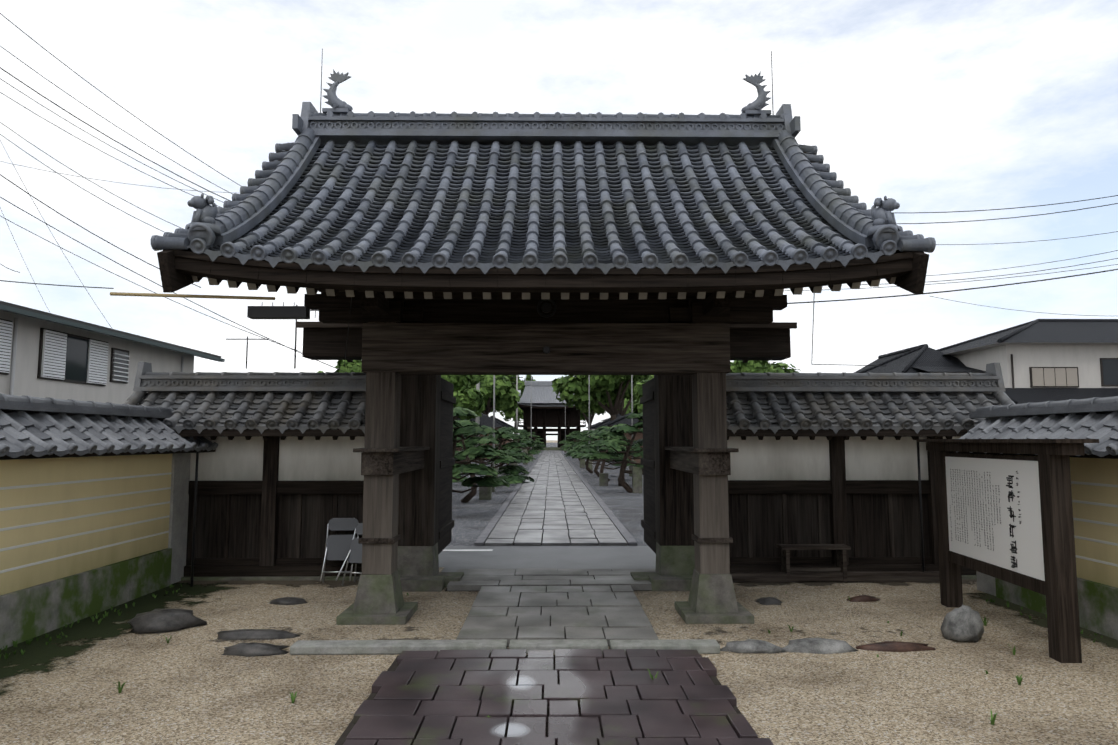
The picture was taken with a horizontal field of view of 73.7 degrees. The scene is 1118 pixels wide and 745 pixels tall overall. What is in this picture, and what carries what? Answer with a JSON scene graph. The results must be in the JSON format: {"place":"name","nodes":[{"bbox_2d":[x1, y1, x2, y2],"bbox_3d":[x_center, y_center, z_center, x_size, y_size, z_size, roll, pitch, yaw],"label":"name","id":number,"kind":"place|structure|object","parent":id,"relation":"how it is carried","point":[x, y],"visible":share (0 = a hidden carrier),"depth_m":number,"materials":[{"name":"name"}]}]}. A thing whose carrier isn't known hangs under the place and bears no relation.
{"place":"outdoors","nodes":[
{"label":"outdoors","id":0,"kind":"place"},
{"bbox_2d":[226,302,318,368],"bbox_3d":[-5.327,-0.697,13.952,1.800,1.250,0.027,0,-5,-1],"label":"antenna","id":1,"kind":"object","parent":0,"point":[247,339],"visible":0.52,"depth_m":13.93,"materials":[{"name":"grey metal"}]},
{"bbox_2d":[292,102,800,145],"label":"roof ridge","id":2,"kind":"structure","parent":0,"point":[543,129],"depth_m":8.22,"materials":[{"name":"grey tile"}]},
{"bbox_2d":[438,546,655,571],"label":"stone step","id":3,"kind":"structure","parent":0,"point":[453,558],"depth_m":10.45,"materials":[{"name":"stone"}]},
{"bbox_2d":[447,443,647,545],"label":"ground","id":4,"kind":"structure","parent":0,"point":[473,517],"depth_m":19.01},
{"bbox_2d":[335,360,361,372],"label":"tree leaves","id":5,"kind":"object","parent":4,"relation":"on","point":[353,366],"visible":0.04,"depth_m":37.46,"materials":[{"name":"green plant"}]},
{"bbox_2d":[452,460,467,482],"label":"pine tree needles","id":6,"kind":"object","parent":4,"relation":"on","point":[460,480],"visible":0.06,"depth_m":18.90,"materials":[{"name":"green plant"}]},
{"bbox_2d":[470,378,487,401],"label":"tree leaves","id":7,"kind":"object","parent":4,"relation":"on","point":[482,388],"visible":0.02,"depth_m":61.03,"materials":[{"name":"green plant"}]},
{"bbox_2d":[475,375,522,463],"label":"utility poles","id":8,"kind":"object","parent":4,"relation":"on","point":[478,388],"visible":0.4,"depth_m":97.55,"materials":[{"name":"concrete"}]},
{"bbox_2d":[481,375,521,415],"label":"tree leaves","id":9,"kind":"object","parent":4,"relation":"on","point":[507,398],"depth_m":86.69,"materials":[{"name":"green plant"}]},
{"bbox_2d":[481,431,532,473],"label":"pine tree needles","id":10,"kind":"object","parent":4,"relation":"on","point":[518,451],"depth_m":36.23,"materials":[{"name":"green plant"}]},
{"bbox_2d":[520,375,533,428],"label":"tree leaves","id":11,"kind":"object","parent":4,"relation":"on","point":[528,377],"depth_m":124.64,"materials":[{"name":"green plant"}]},
{"bbox_2d":[518,433,541,452],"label":"pine tree needles","id":12,"kind":"object","parent":4,"relation":"on","point":[538,451],"depth_m":58.92,"materials":[{"name":"green plant"}]},
{"bbox_2d":[456,412,642,462],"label":"temples","id":13,"kind":"object","parent":4,"relation":"on","point":[485,420],"visible":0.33,"depth_m":63.16,"materials":[{"name":"tile"}]},
{"bbox_2d":[518,379,585,450],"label":"temple hall","id":14,"kind":"structure","parent":4,"relation":"on","point":[548,408],"depth_m":112.66,"materials":[{"name":"wood"}]},
{"bbox_2d":[484,450,626,545],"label":"paving","id":15,"kind":"structure","parent":4,"relation":"on","point":[588,521],"depth_m":15.83,"materials":[{"name":"stone"}]},
{"bbox_2d":[479,375,641,499],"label":"poles","id":16,"kind":"object","parent":4,"relation":"on","point":[485,493],"visible":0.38,"depth_m":26.39,"materials":[{"name":"grey metal"}]},
{"bbox_2d":[559,431,579,446],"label":"pine tree needles","id":17,"kind":"object","parent":4,"relation":"on","point":[565,441],"depth_m":67.48,"materials":[{"name":"green plant"}]},
{"bbox_2d":[562,435,582,447],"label":"pine tree needles","id":18,"kind":"object","parent":4,"relation":"on","point":[570,442],"depth_m":61.49,"materials":[{"name":"green plant"}]},
{"bbox_2d":[568,430,610,461],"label":"pine tree needles","id":19,"kind":"object","parent":4,"relation":"on","point":[581,442],"depth_m":41.53,"materials":[{"name":"green plant"}]},
{"bbox_2d":[552,375,646,420],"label":"tree leaves","id":20,"kind":"object","parent":4,"relation":"on","point":[567,387],"depth_m":69.07,"materials":[{"name":"green plant"}]},
{"bbox_2d":[571,426,630,476],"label":"pine tree needles","id":21,"kind":"object","parent":4,"relation":"on","point":[587,445],"depth_m":33.05,"materials":[{"name":"green plant"}]},
{"bbox_2d":[581,412,642,492],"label":"pine tree needles","id":22,"kind":"object","parent":4,"relation":"on","point":[615,432],"depth_m":23.15,"materials":[{"name":"green plant"}]},
{"bbox_2d":[597,424,642,485],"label":"pine tree needles","id":23,"kind":"object","parent":4,"relation":"on","point":[618,448],"depth_m":26.35,"materials":[{"name":"green plant"}]},
{"bbox_2d":[623,397,635,414],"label":"tree leaves","id":24,"kind":"object","parent":4,"relation":"on","point":[626,399],"visible":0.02,"depth_m":114.09,"materials":[{"name":"green plant"}]},
{"bbox_2d":[730,360,775,372],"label":"tree leaves","id":25,"kind":"object","parent":4,"relation":"on","point":[750,366],"visible":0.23,"depth_m":39.60,"materials":[{"name":"green plant"}]},
{"bbox_2d":[730,360,800,372],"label":"tree leaves","id":26,"kind":"object","parent":4,"relation":"on","point":[781,367],"visible":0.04,"depth_m":58.07,"materials":[{"name":"green plant"}]},
{"bbox_2d":[854,319,1117,403],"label":"houses","id":27,"kind":"structure","parent":4,"relation":"on","point":[1042,360],"depth_m":30.30,"materials":[{"name":"paint"}]},
{"bbox_2d":[0,440,1117,744],"bbox_3d":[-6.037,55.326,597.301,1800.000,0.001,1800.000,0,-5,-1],"label":"ground","id":28,"kind":"structure","parent":0,"point":[190,686],"depth_m":5.21,"materials":[{"name":"beige gravel"}]},
{"bbox_2d":[0,449,215,649],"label":"side wall","id":29,"kind":"structure","parent":28,"relation":"on","point":[85,535],"depth_m":6.96,"materials":[{"name":"paint"}]},
{"bbox_2d":[0,393,217,457],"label":"wall roof tiles","id":30,"kind":"object","parent":29,"relation":"on","point":[36,426],"visible":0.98,"depth_m":6.78,"materials":[{"name":"black tile"}]},
{"bbox_2d":[0,301,224,403],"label":"house","id":31,"kind":"structure","parent":28,"relation":"on","point":[43,354],"depth_m":18.90,"materials":[{"name":"paint"}]},
{"bbox_2d":[0,13,1117,372],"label":"wires","id":32,"kind":"object","parent":31,"relation":"attached to","point":[350,305],"visible":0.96,"depth_m":16.87,"materials":[{"name":"black"}]},
{"bbox_2d":[0,582,300,694],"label":"moss film","id":33,"kind":"object","parent":28,"relation":"on","point":[41,653],"visible":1,"depth_m":6.40,"materials":[{"name":"green plant"}]},
{"bbox_2d":[128,609,206,633],"bbox_3d":[-3.469,2.181,6.601,0.638,0.168,0.443,3,-6,-31],"label":"rock","id":34,"kind":"object","parent":33,"relation":"on","point":[161,620],"visible":0.92,"depth_m":6.48,"materials":[{"name":"grey stone"}]},
{"bbox_2d":[140,398,364,580],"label":"wing wall","id":35,"kind":"structure","parent":28,"relation":"on","point":[271,504],"depth_m":8.97,"materials":[{"name":"brown wood"}]},
{"bbox_2d":[124,362,365,433],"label":"roof tiles","id":36,"kind":"object","parent":35,"relation":"on","point":[191,388],"visible":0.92,"depth_m":8.96,"materials":[{"name":"black tile"}]},
{"bbox_2d":[269,597,306,604],"bbox_3d":[-2.755,2.322,7.577,0.397,0.078,0.197,0,-5,-1],"label":"flat stone","id":37,"kind":"object","parent":28,"relation":"on","point":[288,601],"visible":0.92,"depth_m":7.53,"materials":[{"name":"grey stone"}]},
{"bbox_2d":[441,375,484,458],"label":"tree leaves","id":38,"kind":"object","parent":28,"relation":"on","point":[466,395],"depth_m":43.98,"materials":[{"name":"green plant"}]},
{"bbox_2d":[452,407,509,492],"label":"pine tree needles","id":39,"kind":"object","parent":28,"relation":"on","point":[483,469],"depth_m":15.88,"materials":[{"name":"green plant"}]},
{"bbox_2d":[455,435,528,475],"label":"pine tree needles","id":40,"kind":"object","parent":28,"relation":"on","point":[515,471],"depth_m":23.18,"materials":[{"name":"green plant"}]},
{"bbox_2d":[456,429,528,470],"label":"pine tree needles","id":41,"kind":"object","parent":28,"relation":"on","point":[506,434],"depth_m":26.94,"materials":[{"name":"green plant"}]},
{"bbox_2d":[453,419,533,502],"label":"pine tree needles","id":42,"kind":"object","parent":28,"relation":"on","point":[513,479],"depth_m":19.51,"materials":[{"name":"green plant"}]},
{"bbox_2d":[485,375,519,411],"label":"tree leaves","id":43,"kind":"object","parent":28,"relation":"on","point":[511,380],"depth_m":108.06,"materials":[{"name":"green plant"}]},
{"bbox_2d":[483,427,529,466],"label":"pine tree needles","id":44,"kind":"object","parent":28,"relation":"on","point":[517,449],"depth_m":30.99,"materials":[{"name":"green plant"}]},
{"bbox_2d":[497,379,535,441],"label":"tree leaves","id":45,"kind":"object","parent":28,"relation":"on","point":[510,414],"depth_m":135.71,"materials":[{"name":"green plant"}]},
{"bbox_2d":[503,432,533,456],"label":"pine tree needles","id":46,"kind":"object","parent":28,"relation":"on","point":[515,440],"depth_m":46.98,"materials":[{"name":"green plant"}]},
{"bbox_2d":[506,429,536,464],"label":"pine tree needles","id":47,"kind":"object","parent":28,"relation":"on","point":[530,443],"depth_m":41.45,"materials":[{"name":"green plant"}]},
{"bbox_2d":[518,432,539,454],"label":"pine tree needles","id":48,"kind":"object","parent":28,"relation":"on","point":[534,453],"depth_m":52.32,"materials":[{"name":"green plant"}]},
{"bbox_2d":[522,432,544,450],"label":"pine tree needles","id":49,"kind":"object","parent":28,"relation":"on","point":[538,447],"depth_m":65.58,"materials":[{"name":"green plant"}]},
{"bbox_2d":[532,432,545,447],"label":"pine tree needles","id":50,"kind":"object","parent":28,"relation":"on","point":[538,438],"depth_m":99.41,"materials":[{"name":"green plant"}]},
{"bbox_2d":[157,146,928,624],"bbox_3d":[-0.130,-0.080,8.124,5.840,4.925,5.317,0,-5,-1],"label":"gate frame","id":51,"kind":"object","parent":28,"relation":"on","point":[683,336],"visible":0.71,"depth_m":7.09,"materials":[{"name":"brown wood"}]},
{"bbox_2d":[151,128,935,274],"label":"gate roof tiles","id":52,"kind":"object","parent":51,"relation":"on","point":[833,203],"visible":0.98,"depth_m":6.80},
{"bbox_2d":[187,49,899,248],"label":"roof ornaments","id":53,"kind":"object","parent":51,"relation":"on","point":[880,233],"visible":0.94,"depth_m":5.75,"materials":[{"name":"ceramic"}]},
{"bbox_2d":[445,568,654,590],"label":"stone step","id":54,"kind":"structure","parent":28,"relation":"on","point":[474,579],"depth_m":8.54,"materials":[{"name":"stone"}]},
{"bbox_2d":[0,584,1102,724],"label":"grass tufts","id":55,"kind":"object","parent":28,"relation":"on","point":[293,696],"visible":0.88,"depth_m":6.08,"materials":[{"name":"green plant"}]},
{"bbox_2d":[335,649,773,744],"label":"paving","id":56,"kind":"structure","parent":28,"relation":"on","point":[563,697],"depth_m":4.58,"materials":[{"name":"stone"}]},
{"bbox_2d":[474,450,636,545],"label":"approach kerbs","id":57,"kind":"structure","parent":28,"relation":"on","point":[630,540],"depth_m":15.55,"materials":[{"name":"grey stone"}]},
{"bbox_2d":[456,585,658,646],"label":"paving","id":58,"kind":"structure","parent":28,"relation":"on","point":[607,613],"depth_m":6.82,"materials":[{"name":"stone"}]},
{"bbox_2d":[210,626,924,653],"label":"damp soil by kerb","id":59,"kind":"structure","parent":28,"relation":"on","point":[416,638],"depth_m":6.34,"materials":[{"name":"brown soil"}]},
{"bbox_2d":[222,642,289,656],"bbox_3d":[-2.368,2.158,5.817,0.579,0.101,0.230,0,-5,-1],"label":"dark kerb rock","id":60,"kind":"object","parent":59,"relation":"on","point":[253,649],"visible":0.71,"depth_m":5.76,"materials":[{"name":"grey stone"}]},
{"bbox_2d":[217,629,299,640],"bbox_3d":[-2.560,2.205,6.278,0.754,0.080,0.244,0,-5,-1],"label":"flat stone","id":61,"kind":"object","parent":59,"relation":"on","point":[257,634],"visible":0.77,"depth_m":6.23,"materials":[{"name":"grey stone"}]},
{"bbox_2d":[290,639,719,654],"bbox_3d":[-0.414,2.153,5.850,3.331,0.070,0.190,0,-5,-1],"label":"kerb","id":62,"kind":"object","parent":59,"relation":"on","point":[381,647],"visible":0.85,"depth_m":5.78,"materials":[{"name":"stone"}]},
{"bbox_2d":[720,639,786,653],"bbox_3d":[1.511,2.163,5.886,0.546,0.106,0.241,0,-5,-1],"label":"grey kerb rock","id":63,"kind":"object","parent":59,"relation":"on","point":[753,646],"visible":0.71,"depth_m":5.82,"materials":[{"name":"grey stone"}]},
{"bbox_2d":[782,637,857,653],"bbox_3d":[2.027,2.159,5.896,0.665,0.123,0.245,0,-5,-1],"label":"mottled kerb rock","id":64,"kind":"object","parent":59,"relation":"on","point":[817,645],"visible":0.71,"depth_m":5.83,"materials":[{"name":"grey stone"}]},
{"bbox_2d":[856,641,935,651],"bbox_3d":[2.674,2.175,5.927,0.651,0.073,0.207,0,-5,-1],"label":"rusty kerb rock","id":65,"kind":"object","parent":59,"relation":"on","point":[890,646],"visible":0.85,"depth_m":5.87,"materials":[{"name":"brown stone"}]},
{"bbox_2d":[174,579,976,587],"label":"damp soil by wing walls","id":66,"kind":"structure","parent":28,"relation":"on","point":[334,583],"depth_m":8.64,"materials":[{"name":"brown soil"}]},
{"bbox_2d":[320,518,358,582],"bbox_3d":[-2.558,2.059,8.701,0.377,0.751,0.224,0,-21,-5],"label":"folding chair","id":67,"kind":"object","parent":66,"relation":"on","point":[337,547],"visible":0.77,"depth_m":8.77,"materials":[{"name":"silver metal"}]},
{"bbox_2d":[336,523,362,584],"bbox_3d":[-2.279,2.056,8.575,0.377,0.751,0.223,-1,-32,11],"label":"folding chair","id":68,"kind":"object","parent":66,"relation":"on","point":[354,555],"visible":0.42,"depth_m":8.62,"materials":[{"name":"silver metal"}]},
{"bbox_2d":[110,292,939,586],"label":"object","id":69,"kind":"object","parent":66,"relation":"on","point":[841,574],"visible":0.83,"depth_m":8.63,"materials":[{"name":"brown metal"}]},
{"bbox_2d":[559,432,591,460],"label":"pine tree needles","id":70,"kind":"object","parent":28,"relation":"on","point":[567,446],"depth_m":51.25,"materials":[{"name":"green plant"}]},
{"bbox_2d":[566,433,595,464],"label":"pine tree needles","id":71,"kind":"object","parent":28,"relation":"on","point":[578,438],"depth_m":46.32,"materials":[{"name":"green plant"}]},
{"bbox_2d":[564,430,603,472],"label":"pine tree needles","id":72,"kind":"object","parent":28,"relation":"on","point":[584,439],"depth_m":36.42,"materials":[{"name":"green plant"}]},
{"bbox_2d":[565,427,635,480],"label":"pine tree needles","id":73,"kind":"object","parent":28,"relation":"on","point":[581,453],"depth_m":29.58,"materials":[{"name":"green plant"}]},
{"bbox_2d":[608,432,642,458],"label":"pine tree needles","id":74,"kind":"object","parent":28,"relation":"on","point":[633,455],"depth_m":43.20,"materials":[{"name":"green plant"}]},
{"bbox_2d":[611,429,642,474],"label":"pine tree needles","id":75,"kind":"object","parent":28,"relation":"on","point":[639,448],"depth_m":30.36,"materials":[{"name":"green plant"}]},
{"bbox_2d":[630,375,653,420],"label":"tree leaves","id":76,"kind":"object","parent":28,"relation":"on","point":[637,392],"visible":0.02,"depth_m":51.42,"materials":[{"name":"green plant"}]},
{"bbox_2d":[756,597,781,604],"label":"flat stone","id":77,"kind":"object","parent":28,"relation":"on","point":[769,601],"visible":0.79,"depth_m":7.53,"materials":[{"name":"grey stone"}]},
{"bbox_2d":[726,398,998,578],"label":"wing wall","id":78,"kind":"structure","parent":28,"relation":"on","point":[858,493],"depth_m":9.04,"materials":[{"name":"brown wood"}]},
{"bbox_2d":[726,363,1014,433],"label":"wall roof tiles","id":79,"kind":"object","parent":78,"relation":"on","point":[794,389],"visible":0.88,"depth_m":9.03,"materials":[{"name":"black tile"}]},
{"bbox_2d":[847,595,879,601],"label":"flat stone","id":80,"kind":"object","parent":28,"relation":"on","point":[863,598],"visible":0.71,"depth_m":7.64,"materials":[{"name":"brown stone"}]},
{"bbox_2d":[940,604,983,641],"bbox_3d":[3.385,2.074,6.210,0.344,0.286,0.293,0,-5,-1],"label":"rock","id":81,"kind":"object","parent":28,"relation":"on","point":[962,623],"visible":1,"depth_m":6.13,"materials":[{"name":"grey stone"}]},
{"bbox_2d":[916,439,1098,662],"bbox_3d":[3.870,1.422,6.604,0.300,1.660,2.465,0,-5,3],"label":"sign board","id":82,"kind":"object","parent":28,"relation":"on","point":[1008,518],"visible":1,"depth_m":6.22,"materials":[{"name":"brown wood"}]},
{"bbox_2d":[965,593,1117,648],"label":"moss film","id":83,"kind":"object","parent":28,"relation":"on","point":[1041,621],"visible":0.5,"depth_m":6.94,"materials":[{"name":"green plant"}]},
{"bbox_2d":[0,0,1117,439],"label":"sky","id":84,"kind":"structure","parent":0,"point":[948,106],"materials":[{"name":"white"}]},
{"bbox_2d":[580,408,594,429],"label":"tree trunk","id":85,"kind":"object","parent":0,"point":[587,418],"depth_m":141.16,"materials":[{"name":"plant"}]},
{"bbox_2d":[582,375,647,415],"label":"tree trunk","id":86,"kind":"object","parent":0,"point":[621,411],"depth_m":94.36,"materials":[{"name":"plant"}]},
{"bbox_2d":[956,452,1117,639],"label":"side wall","id":87,"kind":"structure","parent":0,"point":[1094,483],"depth_m":6.49,"materials":[{"name":"paint"}]},
{"bbox_2d":[959,396,1117,456],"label":"roof tiles","id":88,"kind":"object","parent":87,"relation":"on","point":[1093,418],"visible":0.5,"depth_m":6.97,"materials":[{"name":"black tile"}]}
]}

